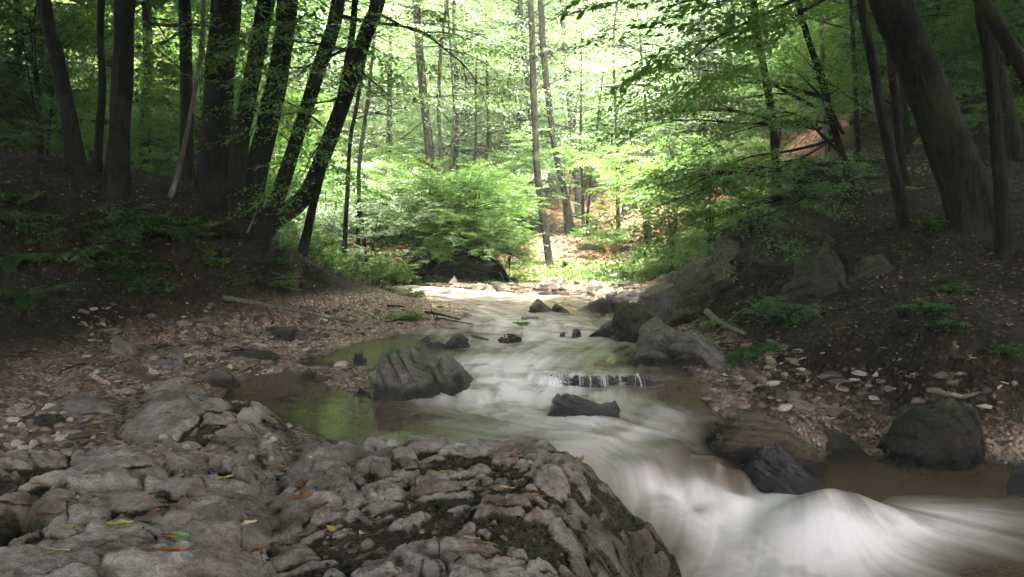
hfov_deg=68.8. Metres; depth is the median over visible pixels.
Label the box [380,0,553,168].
tree
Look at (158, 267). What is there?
leafy plant
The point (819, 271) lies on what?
boulder
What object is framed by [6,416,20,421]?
pebble
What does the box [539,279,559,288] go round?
boulder
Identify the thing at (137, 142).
shrub
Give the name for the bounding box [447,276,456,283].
boulder
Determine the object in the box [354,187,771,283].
grass
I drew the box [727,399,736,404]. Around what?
pebble
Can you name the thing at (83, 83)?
shrub
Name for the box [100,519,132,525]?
fallen leaf
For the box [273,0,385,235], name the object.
tree
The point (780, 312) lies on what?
shrub
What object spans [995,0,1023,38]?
shrub
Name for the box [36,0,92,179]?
tree
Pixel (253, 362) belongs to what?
pebble
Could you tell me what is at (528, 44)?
tree
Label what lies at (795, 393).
pebble
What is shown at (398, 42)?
tree
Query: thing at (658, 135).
shrub
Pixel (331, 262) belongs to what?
leafy plant
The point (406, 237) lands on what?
shrub
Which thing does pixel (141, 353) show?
pebble
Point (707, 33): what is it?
tree
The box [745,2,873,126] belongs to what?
tree
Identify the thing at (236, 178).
tree
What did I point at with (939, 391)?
pebble
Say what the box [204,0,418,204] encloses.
tree
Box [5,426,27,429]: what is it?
pebble
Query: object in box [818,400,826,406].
pebble
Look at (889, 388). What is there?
pebble
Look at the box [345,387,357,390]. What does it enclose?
pebble
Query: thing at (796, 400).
pebble
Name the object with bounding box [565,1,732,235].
tree
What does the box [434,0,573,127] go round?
tree
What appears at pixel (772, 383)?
pebble
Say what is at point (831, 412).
pebble
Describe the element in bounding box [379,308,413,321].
leafy plant
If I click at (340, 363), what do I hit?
pebble
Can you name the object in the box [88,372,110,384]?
branch
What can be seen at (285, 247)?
leafy plant
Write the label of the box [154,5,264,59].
tree
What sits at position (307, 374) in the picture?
boulder
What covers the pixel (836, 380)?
pebble
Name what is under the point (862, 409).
pebble
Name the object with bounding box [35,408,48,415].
pebble
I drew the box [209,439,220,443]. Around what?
pebble
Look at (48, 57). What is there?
tree
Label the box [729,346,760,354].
leafy plant
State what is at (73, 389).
pebble
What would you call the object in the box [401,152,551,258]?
shrub
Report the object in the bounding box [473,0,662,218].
tree
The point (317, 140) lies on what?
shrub
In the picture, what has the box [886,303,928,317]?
leafy plant
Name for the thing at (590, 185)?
tree
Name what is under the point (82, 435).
pebble
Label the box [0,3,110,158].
tree
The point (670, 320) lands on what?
boulder
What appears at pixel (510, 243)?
shrub
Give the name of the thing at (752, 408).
pebble
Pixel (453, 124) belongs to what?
tree
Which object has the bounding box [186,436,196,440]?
pebble
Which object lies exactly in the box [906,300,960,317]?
leafy plant
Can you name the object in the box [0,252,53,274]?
fern
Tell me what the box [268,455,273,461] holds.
pebble
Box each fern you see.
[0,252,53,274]
[0,282,93,313]
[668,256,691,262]
[696,232,719,241]
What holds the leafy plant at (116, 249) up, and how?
on the ground at (164, 306)
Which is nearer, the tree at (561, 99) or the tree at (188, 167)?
the tree at (188, 167)
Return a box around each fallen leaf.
[0,500,33,506]
[28,510,65,515]
[60,523,78,529]
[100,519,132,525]
[126,464,151,468]
[138,509,159,517]
[141,547,187,550]
[168,530,195,539]
[209,475,232,480]
[241,520,256,525]
[247,545,266,553]
[286,493,311,499]
[294,479,303,488]
[305,501,327,512]
[326,525,336,532]
[349,531,379,542]
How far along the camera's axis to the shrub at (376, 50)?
39.88 m
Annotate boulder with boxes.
[33,414,66,427]
[47,393,119,413]
[109,335,136,355]
[121,363,146,374]
[139,374,166,382]
[156,353,189,371]
[192,368,239,389]
[228,350,279,360]
[267,326,297,340]
[282,395,297,401]
[294,329,309,339]
[297,367,315,381]
[353,350,366,364]
[353,388,369,395]
[371,346,473,400]
[395,224,507,281]
[418,335,432,341]
[426,341,449,349]
[445,332,469,348]
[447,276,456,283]
[521,316,538,319]
[528,298,551,312]
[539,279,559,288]
[547,393,620,417]
[551,302,569,312]
[572,329,580,337]
[576,243,596,249]
[577,297,607,311]
[581,280,606,291]
[589,318,612,337]
[605,295,628,311]
[610,302,653,341]
[615,289,646,300]
[626,317,677,366]
[637,283,683,321]
[663,309,697,327]
[668,332,733,368]
[696,204,836,297]
[704,412,827,474]
[710,235,740,282]
[742,442,828,494]
[778,241,845,300]
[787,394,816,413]
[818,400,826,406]
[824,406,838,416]
[824,429,870,460]
[847,253,893,281]
[876,399,985,470]
[1007,460,1023,492]
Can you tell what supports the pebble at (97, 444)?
on the ground at (164, 306)
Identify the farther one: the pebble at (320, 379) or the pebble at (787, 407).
the pebble at (320, 379)
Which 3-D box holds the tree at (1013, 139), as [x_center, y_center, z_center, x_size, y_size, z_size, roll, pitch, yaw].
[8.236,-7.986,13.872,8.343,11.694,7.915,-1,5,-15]
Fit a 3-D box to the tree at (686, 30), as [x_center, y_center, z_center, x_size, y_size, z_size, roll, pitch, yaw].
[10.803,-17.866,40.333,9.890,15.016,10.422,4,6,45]
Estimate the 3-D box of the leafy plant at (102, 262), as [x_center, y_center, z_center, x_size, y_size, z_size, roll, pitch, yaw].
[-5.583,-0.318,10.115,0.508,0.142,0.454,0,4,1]
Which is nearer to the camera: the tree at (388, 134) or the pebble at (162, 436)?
the pebble at (162, 436)
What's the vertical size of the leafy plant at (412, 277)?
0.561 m
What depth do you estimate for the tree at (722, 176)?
12.16 m
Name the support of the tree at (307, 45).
on the ground at (164, 306)
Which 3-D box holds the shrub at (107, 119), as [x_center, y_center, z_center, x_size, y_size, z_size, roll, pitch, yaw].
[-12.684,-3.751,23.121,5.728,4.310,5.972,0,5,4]
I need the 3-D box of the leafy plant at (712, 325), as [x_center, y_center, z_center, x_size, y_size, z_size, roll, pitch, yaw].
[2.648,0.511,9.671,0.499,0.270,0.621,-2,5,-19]
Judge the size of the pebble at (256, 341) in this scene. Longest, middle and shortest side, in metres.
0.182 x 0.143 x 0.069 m
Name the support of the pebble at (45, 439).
on the gravel
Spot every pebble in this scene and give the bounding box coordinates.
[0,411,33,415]
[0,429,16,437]
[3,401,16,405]
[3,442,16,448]
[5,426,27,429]
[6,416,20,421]
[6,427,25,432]
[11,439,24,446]
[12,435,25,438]
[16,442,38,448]
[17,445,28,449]
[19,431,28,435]
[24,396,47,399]
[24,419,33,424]
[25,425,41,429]
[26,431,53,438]
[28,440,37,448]
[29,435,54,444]
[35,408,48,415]
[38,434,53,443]
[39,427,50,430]
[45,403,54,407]
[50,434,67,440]
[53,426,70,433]
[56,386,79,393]
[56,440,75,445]
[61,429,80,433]
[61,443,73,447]
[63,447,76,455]
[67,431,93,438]
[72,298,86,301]
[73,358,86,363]
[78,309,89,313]
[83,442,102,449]
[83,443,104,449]
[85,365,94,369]
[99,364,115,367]
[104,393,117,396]
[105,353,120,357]
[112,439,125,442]
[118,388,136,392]
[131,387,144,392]
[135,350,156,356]
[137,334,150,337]
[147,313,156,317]
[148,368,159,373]
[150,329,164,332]
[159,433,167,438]
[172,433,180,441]
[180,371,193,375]
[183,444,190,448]
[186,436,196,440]
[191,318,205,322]
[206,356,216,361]
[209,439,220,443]
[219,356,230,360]
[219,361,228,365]
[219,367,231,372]
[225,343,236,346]
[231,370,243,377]
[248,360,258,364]
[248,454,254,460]
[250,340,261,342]
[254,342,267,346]
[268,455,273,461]
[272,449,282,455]
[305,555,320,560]
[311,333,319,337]
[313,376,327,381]
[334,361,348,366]
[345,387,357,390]
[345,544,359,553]
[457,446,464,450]
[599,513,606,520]
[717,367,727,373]
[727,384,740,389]
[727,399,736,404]
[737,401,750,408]
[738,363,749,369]
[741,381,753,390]
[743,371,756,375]
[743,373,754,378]
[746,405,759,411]
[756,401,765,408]
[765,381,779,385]
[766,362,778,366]
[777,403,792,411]
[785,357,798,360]
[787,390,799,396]
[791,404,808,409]
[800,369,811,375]
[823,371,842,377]
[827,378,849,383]
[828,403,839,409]
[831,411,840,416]
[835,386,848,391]
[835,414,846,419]
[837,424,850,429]
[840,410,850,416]
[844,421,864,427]
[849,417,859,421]
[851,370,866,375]
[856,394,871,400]
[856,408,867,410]
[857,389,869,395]
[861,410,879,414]
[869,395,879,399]
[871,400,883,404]
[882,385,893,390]
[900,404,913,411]
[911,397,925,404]
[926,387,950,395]
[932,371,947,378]
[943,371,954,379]
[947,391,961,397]
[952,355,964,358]
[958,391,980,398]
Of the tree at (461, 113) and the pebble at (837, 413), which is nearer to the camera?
the pebble at (837, 413)
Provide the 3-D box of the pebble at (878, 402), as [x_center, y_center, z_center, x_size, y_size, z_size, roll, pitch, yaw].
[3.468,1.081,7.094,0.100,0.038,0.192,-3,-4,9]
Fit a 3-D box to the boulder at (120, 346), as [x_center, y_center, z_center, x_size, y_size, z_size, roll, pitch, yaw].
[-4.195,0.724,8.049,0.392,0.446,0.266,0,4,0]
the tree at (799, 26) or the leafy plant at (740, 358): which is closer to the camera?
the leafy plant at (740, 358)
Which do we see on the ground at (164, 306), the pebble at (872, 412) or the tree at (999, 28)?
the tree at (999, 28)
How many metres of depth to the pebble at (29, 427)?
5.32 m
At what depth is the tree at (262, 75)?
26.06 m
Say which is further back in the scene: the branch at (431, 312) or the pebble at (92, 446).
the branch at (431, 312)
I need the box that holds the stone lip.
[535,373,673,387]
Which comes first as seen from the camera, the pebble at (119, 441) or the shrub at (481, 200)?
the pebble at (119, 441)
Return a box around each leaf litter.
[0,145,433,392]
[0,390,679,576]
[153,0,969,276]
[604,76,1023,460]
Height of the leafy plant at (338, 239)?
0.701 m
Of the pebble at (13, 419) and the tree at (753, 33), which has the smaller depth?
the pebble at (13, 419)
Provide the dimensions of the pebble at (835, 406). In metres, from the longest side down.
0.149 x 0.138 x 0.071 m
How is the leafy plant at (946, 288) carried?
on the ground at (164, 306)
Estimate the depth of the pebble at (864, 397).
7.17 m
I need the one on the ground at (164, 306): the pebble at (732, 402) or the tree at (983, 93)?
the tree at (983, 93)
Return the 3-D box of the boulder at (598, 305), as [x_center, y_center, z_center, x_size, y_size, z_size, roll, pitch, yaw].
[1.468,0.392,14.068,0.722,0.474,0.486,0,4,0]
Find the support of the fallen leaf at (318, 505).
on the rock outcrop at (328, 475)
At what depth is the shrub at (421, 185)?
20.86 m
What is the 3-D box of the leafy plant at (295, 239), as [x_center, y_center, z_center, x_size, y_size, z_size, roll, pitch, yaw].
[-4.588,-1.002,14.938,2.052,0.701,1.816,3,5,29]
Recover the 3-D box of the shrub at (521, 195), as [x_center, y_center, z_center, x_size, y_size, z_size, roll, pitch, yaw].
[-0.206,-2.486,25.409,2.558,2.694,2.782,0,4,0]
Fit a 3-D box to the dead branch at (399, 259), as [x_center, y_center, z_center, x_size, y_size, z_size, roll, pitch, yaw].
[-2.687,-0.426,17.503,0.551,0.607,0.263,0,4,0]
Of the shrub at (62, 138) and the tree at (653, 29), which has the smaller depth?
the shrub at (62, 138)
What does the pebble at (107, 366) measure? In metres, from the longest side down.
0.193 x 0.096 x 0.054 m
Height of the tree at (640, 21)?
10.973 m
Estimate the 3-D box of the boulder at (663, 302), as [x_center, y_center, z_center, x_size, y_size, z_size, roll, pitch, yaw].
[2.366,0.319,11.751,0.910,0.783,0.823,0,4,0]
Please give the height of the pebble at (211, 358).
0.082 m
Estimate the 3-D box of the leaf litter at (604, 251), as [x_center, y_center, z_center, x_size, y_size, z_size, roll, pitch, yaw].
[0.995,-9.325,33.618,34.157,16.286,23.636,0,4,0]
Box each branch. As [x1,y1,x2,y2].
[16,265,63,283]
[35,391,49,395]
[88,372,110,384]
[222,295,354,323]
[244,209,257,238]
[387,257,408,282]
[424,299,459,320]
[440,317,471,323]
[470,334,488,340]
[598,83,653,87]
[675,304,717,322]
[703,308,746,334]
[712,310,742,335]
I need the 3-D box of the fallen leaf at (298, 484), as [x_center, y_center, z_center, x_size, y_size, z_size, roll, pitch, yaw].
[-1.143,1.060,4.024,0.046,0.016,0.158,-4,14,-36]
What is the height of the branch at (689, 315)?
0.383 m
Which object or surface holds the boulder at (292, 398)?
on the ground at (164, 306)
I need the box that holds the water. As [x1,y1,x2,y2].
[221,283,1023,576]
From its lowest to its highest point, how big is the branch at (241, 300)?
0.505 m
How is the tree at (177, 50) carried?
on the ground at (164, 306)
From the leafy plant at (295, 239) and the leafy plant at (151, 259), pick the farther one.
the leafy plant at (295, 239)
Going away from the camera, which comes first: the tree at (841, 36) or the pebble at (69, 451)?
the pebble at (69, 451)
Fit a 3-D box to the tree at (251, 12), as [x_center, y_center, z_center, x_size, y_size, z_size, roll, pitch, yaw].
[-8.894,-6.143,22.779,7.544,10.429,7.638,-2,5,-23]
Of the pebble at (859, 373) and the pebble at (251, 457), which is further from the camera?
the pebble at (859, 373)
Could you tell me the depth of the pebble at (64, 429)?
5.22 m
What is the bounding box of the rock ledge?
[116,377,295,447]
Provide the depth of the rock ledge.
5.46 m
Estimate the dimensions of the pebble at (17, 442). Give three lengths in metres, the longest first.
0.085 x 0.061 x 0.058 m
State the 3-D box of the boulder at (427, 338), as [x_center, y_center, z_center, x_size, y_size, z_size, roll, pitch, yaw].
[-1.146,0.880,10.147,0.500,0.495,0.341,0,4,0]
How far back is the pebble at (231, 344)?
8.78 m
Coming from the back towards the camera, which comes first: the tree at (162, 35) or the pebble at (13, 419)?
the tree at (162, 35)
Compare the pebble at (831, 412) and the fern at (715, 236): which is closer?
the pebble at (831, 412)
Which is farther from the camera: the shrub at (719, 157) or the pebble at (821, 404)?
the shrub at (719, 157)
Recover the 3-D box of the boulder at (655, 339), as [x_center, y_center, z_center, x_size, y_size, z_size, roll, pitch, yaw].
[1.677,0.799,8.570,0.962,0.944,0.834,0,4,0]
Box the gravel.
[0,270,1017,561]
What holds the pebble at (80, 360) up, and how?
on the ground at (164, 306)
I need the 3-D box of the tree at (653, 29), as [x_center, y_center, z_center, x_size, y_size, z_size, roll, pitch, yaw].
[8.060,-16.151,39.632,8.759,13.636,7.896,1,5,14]
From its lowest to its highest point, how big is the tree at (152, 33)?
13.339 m
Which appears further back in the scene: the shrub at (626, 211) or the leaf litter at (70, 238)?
the shrub at (626, 211)
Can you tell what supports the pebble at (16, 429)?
on the pebble at (24, 427)
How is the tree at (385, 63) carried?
on the ground at (164, 306)
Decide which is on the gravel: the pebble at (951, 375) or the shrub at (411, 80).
the pebble at (951, 375)
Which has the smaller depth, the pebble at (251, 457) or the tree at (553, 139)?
the pebble at (251, 457)
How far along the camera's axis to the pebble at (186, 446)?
4.53 m
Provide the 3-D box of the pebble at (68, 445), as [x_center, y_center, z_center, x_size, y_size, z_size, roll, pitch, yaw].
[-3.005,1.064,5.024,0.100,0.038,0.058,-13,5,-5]
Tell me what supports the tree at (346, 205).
on the ground at (164, 306)
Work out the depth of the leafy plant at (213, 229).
11.49 m
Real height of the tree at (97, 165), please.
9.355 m
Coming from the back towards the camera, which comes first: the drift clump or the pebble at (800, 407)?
the drift clump
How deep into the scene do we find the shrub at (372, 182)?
24.72 m
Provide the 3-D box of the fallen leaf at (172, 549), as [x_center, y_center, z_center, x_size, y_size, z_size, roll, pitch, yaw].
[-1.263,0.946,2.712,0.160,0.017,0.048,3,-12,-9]
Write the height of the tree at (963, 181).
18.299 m
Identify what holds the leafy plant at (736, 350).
on the ground at (164, 306)
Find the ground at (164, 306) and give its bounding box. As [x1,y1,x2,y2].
[0,0,1023,463]
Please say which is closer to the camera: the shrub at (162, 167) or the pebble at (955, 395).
the pebble at (955, 395)
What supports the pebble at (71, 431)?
on the gravel
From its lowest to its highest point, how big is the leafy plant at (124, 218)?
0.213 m
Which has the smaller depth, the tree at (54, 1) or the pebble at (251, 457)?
the pebble at (251, 457)
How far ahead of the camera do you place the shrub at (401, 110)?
36.78 m
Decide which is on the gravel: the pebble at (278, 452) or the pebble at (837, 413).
the pebble at (837, 413)
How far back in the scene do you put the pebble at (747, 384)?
6.97 m
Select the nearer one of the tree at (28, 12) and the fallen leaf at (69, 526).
the fallen leaf at (69, 526)
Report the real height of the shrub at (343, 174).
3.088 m
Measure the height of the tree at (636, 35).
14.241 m
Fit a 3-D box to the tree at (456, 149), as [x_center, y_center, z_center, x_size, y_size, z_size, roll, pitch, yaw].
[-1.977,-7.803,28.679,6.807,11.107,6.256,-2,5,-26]
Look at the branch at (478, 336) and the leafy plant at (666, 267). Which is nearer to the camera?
the branch at (478, 336)
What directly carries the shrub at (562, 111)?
on the ground at (164, 306)
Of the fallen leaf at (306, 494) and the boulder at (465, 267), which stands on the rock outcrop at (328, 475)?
the fallen leaf at (306, 494)
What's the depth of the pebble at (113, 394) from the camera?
6.63 m
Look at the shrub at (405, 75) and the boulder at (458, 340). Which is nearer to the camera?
the boulder at (458, 340)
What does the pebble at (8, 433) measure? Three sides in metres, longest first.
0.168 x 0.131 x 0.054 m
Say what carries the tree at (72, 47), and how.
on the ground at (164, 306)
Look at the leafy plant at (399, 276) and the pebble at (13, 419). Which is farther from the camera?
the leafy plant at (399, 276)
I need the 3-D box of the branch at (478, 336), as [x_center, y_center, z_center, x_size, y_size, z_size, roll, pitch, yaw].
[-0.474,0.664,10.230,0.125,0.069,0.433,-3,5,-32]
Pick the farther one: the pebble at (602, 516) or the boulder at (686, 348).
the boulder at (686, 348)
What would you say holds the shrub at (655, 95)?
on the ground at (164, 306)
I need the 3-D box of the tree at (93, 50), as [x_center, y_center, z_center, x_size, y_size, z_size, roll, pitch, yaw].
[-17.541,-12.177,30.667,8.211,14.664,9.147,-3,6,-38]
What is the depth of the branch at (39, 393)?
6.50 m
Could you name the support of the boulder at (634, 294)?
on the ground at (164, 306)
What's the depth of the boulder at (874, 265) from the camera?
9.65 m
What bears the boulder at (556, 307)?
on the ground at (164, 306)
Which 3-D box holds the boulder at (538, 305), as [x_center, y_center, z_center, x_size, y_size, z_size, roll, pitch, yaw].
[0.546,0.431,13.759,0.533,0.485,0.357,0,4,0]
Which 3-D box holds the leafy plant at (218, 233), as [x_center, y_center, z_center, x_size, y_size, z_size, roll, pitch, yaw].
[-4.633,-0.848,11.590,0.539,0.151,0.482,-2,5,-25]
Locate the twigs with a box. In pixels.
[0,175,1023,423]
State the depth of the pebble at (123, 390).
6.87 m
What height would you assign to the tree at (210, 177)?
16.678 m
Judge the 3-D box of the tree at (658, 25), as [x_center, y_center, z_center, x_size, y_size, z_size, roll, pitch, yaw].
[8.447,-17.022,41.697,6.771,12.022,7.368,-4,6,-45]
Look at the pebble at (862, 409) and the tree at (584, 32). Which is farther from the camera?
the tree at (584, 32)
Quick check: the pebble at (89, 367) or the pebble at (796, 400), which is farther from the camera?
the pebble at (89, 367)
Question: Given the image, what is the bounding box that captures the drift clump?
[497,321,529,343]
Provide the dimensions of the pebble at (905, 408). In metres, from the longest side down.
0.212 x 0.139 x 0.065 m
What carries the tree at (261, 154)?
on the ground at (164, 306)
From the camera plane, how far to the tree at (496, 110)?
27.56 m
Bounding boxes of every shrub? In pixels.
[0,89,57,151]
[0,178,145,242]
[4,200,199,270]
[5,107,172,172]
[25,136,105,156]
[32,80,106,151]
[44,115,196,170]
[45,107,103,156]
[53,91,235,168]
[70,63,139,111]
[103,77,329,190]
[134,23,246,135]
[194,136,377,248]
[198,58,350,216]
[275,126,355,207]
[277,181,402,262]
[285,186,446,272]
[286,171,368,230]
[294,154,445,245]
[303,97,385,182]
[308,19,411,101]
[311,129,424,215]
[325,157,438,204]
[331,180,444,247]
[338,44,458,135]
[339,110,484,175]
[349,151,506,246]
[364,201,465,263]
[366,131,477,201]
[376,113,436,168]
[378,63,433,100]
[385,95,477,145]
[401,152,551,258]
[409,200,508,267]
[444,90,557,173]
[450,84,514,135]
[455,154,531,230]
[472,228,545,269]
[477,178,538,249]
[478,154,579,230]
[490,141,567,223]
[490,150,555,189]
[505,127,661,242]
[513,93,596,145]
[539,106,642,172]
[558,75,685,182]
[564,133,727,247]
[570,67,636,115]
[590,152,767,274]
[617,60,709,139]
[621,196,637,214]
[626,116,804,255]
[634,122,714,163]
[690,48,831,146]
[690,63,784,134]
[697,48,754,78]
[725,78,817,157]
[738,293,822,327]
[762,22,890,151]
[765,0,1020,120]
[778,18,858,99]
[784,162,872,205]
[795,4,953,66]
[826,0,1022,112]
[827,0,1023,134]
[908,0,1023,145]
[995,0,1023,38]
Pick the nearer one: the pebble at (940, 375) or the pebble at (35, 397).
the pebble at (35, 397)
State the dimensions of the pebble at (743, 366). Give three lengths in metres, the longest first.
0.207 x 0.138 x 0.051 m
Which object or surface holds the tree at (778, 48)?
on the ground at (164, 306)
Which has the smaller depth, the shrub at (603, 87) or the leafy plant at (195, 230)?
the leafy plant at (195, 230)
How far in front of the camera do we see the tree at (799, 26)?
30.92 m
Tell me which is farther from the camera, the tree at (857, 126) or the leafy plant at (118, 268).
the tree at (857, 126)
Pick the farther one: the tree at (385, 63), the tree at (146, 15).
the tree at (385, 63)
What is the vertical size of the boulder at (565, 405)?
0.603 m
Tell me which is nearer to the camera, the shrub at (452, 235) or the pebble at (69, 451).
the pebble at (69, 451)
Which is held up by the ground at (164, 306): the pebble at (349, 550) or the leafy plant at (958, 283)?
the leafy plant at (958, 283)
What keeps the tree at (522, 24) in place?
on the ground at (164, 306)
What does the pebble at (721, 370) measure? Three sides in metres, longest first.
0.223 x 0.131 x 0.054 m
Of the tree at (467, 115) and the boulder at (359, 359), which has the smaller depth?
the boulder at (359, 359)
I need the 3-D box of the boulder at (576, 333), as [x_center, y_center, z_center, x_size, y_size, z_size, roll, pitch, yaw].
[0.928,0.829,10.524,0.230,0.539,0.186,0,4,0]
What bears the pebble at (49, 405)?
on the gravel
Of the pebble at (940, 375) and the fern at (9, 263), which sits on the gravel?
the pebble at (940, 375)
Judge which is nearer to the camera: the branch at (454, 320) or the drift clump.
the drift clump
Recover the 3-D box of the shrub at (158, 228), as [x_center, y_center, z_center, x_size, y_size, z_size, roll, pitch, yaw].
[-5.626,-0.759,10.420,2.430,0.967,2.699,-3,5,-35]
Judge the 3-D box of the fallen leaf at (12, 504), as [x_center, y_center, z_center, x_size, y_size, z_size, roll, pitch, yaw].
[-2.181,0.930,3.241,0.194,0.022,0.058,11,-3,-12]
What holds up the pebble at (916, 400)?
on the gravel
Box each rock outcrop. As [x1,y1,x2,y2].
[0,435,295,576]
[264,436,681,576]
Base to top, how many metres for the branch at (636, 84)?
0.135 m
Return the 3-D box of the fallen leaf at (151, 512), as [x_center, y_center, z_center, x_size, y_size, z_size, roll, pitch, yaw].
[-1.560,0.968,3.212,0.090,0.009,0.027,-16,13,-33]
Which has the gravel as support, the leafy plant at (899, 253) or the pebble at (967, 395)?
the pebble at (967, 395)
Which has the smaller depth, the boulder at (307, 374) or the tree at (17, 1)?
the boulder at (307, 374)
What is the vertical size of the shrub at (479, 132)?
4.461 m
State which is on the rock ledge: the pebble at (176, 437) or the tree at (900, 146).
the pebble at (176, 437)
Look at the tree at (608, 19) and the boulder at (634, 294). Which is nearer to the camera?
the boulder at (634, 294)
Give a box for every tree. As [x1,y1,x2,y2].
[0,0,159,160]
[0,0,177,172]
[0,0,309,170]
[0,0,407,166]
[0,1,59,118]
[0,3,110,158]
[1,0,110,114]
[2,6,108,139]
[3,0,164,76]
[9,0,135,112]
[9,4,176,88]
[20,0,386,197]
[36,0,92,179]
[81,0,307,198]
[86,0,205,80]
[86,0,334,199]
[91,0,106,173]
[97,0,362,26]
[98,0,135,211]
[134,0,246,88]
[134,0,534,256]
[140,3,281,156]
[153,0,328,162]
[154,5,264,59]
[164,0,368,114]
[177,0,195,181]
[194,0,241,208]
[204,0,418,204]
[222,0,274,238]
[234,0,479,270]
[238,1,402,191]
[243,0,405,130]
[244,0,384,92]
[247,0,587,227]
[250,0,344,252]
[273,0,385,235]
[275,1,480,267]
[296,0,462,155]
[299,0,483,195]
[303,0,441,179]
[305,0,445,121]
[348,0,543,206]
[355,0,509,181]
[376,0,532,195]
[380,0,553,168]
[380,3,528,203]
[381,0,507,124]
[383,0,549,170]
[388,0,493,99]
[408,0,612,177]
[416,14,556,222]
[416,16,562,211]
[429,0,610,175]
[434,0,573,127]
[436,0,613,225]
[446,0,622,146]
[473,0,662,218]
[477,0,623,127]
[499,0,641,174]
[508,28,661,236]
[513,0,681,118]
[518,0,713,171]
[527,0,584,266]
[538,0,601,236]
[538,41,666,236]
[545,0,694,238]
[545,2,633,81]
[551,0,985,287]
[551,0,1023,124]
[559,0,705,131]
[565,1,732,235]
[570,2,681,70]
[585,1,593,111]
[597,0,779,152]
[609,0,706,104]
[613,0,703,72]
[618,0,682,60]
[623,1,772,54]
[627,0,783,182]
[629,0,780,167]
[640,0,750,85]
[679,0,801,105]
[705,0,1015,163]
[719,0,972,157]
[720,0,800,46]
[722,1,856,115]
[738,0,1023,209]
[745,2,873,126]
[750,0,847,206]
[756,1,857,98]
[762,0,855,83]
[806,0,1013,95]
[855,0,915,232]
[867,0,993,233]
[886,48,912,189]
[974,4,1015,258]
[992,34,1023,161]
[1001,0,1023,72]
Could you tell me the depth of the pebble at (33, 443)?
4.98 m
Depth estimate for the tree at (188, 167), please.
12.21 m
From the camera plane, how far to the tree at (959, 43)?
16.68 m
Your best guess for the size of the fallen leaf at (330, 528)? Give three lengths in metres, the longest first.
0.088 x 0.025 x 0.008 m
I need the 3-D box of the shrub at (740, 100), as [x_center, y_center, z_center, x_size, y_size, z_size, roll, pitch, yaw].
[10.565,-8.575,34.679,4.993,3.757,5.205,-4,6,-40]
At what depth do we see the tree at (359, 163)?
19.77 m
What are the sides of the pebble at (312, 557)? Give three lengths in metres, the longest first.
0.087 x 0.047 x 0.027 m
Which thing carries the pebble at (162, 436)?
on the rock outcrop at (225, 542)
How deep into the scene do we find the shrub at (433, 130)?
32.82 m
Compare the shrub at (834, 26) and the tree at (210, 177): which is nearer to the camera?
the tree at (210, 177)
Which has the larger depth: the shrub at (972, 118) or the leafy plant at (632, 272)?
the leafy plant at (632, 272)
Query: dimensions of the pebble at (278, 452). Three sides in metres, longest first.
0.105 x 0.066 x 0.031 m
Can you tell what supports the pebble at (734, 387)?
on the gravel
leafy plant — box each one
[92,246,137,260]
[93,260,119,269]
[94,261,139,275]
[102,264,150,280]
[103,216,147,230]
[103,267,152,281]
[121,277,183,294]
[132,255,165,264]
[135,263,177,275]
[150,214,219,241]
[177,219,216,229]
[185,219,225,234]
[197,249,232,268]
[208,229,228,237]
[226,269,263,284]
[246,260,329,296]
[268,272,304,290]
[270,256,292,265]
[273,221,333,255]
[273,243,298,252]
[280,233,343,260]
[293,242,363,271]
[309,247,390,284]
[334,252,419,287]
[356,261,420,284]
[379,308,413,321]
[393,285,424,297]
[403,307,428,320]
[614,262,652,277]
[639,261,678,278]
[658,248,697,272]
[694,318,725,334]
[722,351,761,366]
[726,347,755,355]
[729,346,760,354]
[730,316,753,322]
[751,341,781,352]
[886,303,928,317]
[892,251,910,255]
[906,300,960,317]
[910,211,948,230]
[922,317,979,334]
[928,284,972,294]
[946,280,968,285]
[979,343,1023,356]
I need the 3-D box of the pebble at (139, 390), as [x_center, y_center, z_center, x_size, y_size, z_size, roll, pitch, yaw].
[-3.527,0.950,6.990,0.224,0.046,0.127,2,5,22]
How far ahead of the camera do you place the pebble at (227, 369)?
7.78 m
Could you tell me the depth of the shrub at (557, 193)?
27.30 m
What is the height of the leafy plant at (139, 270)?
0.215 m
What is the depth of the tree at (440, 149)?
24.64 m
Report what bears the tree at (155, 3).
on the ground at (164, 306)
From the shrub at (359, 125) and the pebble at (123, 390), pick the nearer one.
the pebble at (123, 390)
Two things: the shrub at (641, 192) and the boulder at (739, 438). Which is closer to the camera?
the boulder at (739, 438)
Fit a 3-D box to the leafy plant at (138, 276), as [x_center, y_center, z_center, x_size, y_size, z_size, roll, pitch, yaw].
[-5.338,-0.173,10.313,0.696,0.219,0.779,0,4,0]
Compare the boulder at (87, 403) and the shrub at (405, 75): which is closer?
the boulder at (87, 403)
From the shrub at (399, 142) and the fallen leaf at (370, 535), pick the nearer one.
the fallen leaf at (370, 535)
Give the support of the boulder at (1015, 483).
on the ground at (164, 306)
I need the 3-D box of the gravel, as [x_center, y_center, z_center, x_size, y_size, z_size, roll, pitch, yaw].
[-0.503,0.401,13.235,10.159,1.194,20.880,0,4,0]
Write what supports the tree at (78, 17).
on the ground at (164, 306)
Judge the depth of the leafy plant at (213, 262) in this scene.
11.25 m
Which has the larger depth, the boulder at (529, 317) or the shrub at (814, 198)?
the shrub at (814, 198)
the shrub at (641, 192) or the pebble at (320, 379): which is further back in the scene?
the shrub at (641, 192)
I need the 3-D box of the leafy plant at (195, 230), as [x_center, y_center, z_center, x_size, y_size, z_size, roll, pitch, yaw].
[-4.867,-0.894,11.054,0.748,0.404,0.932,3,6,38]
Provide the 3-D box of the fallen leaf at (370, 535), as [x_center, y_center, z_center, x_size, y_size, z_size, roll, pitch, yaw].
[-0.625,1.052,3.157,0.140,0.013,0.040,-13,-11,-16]
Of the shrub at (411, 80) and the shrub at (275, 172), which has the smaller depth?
the shrub at (275, 172)

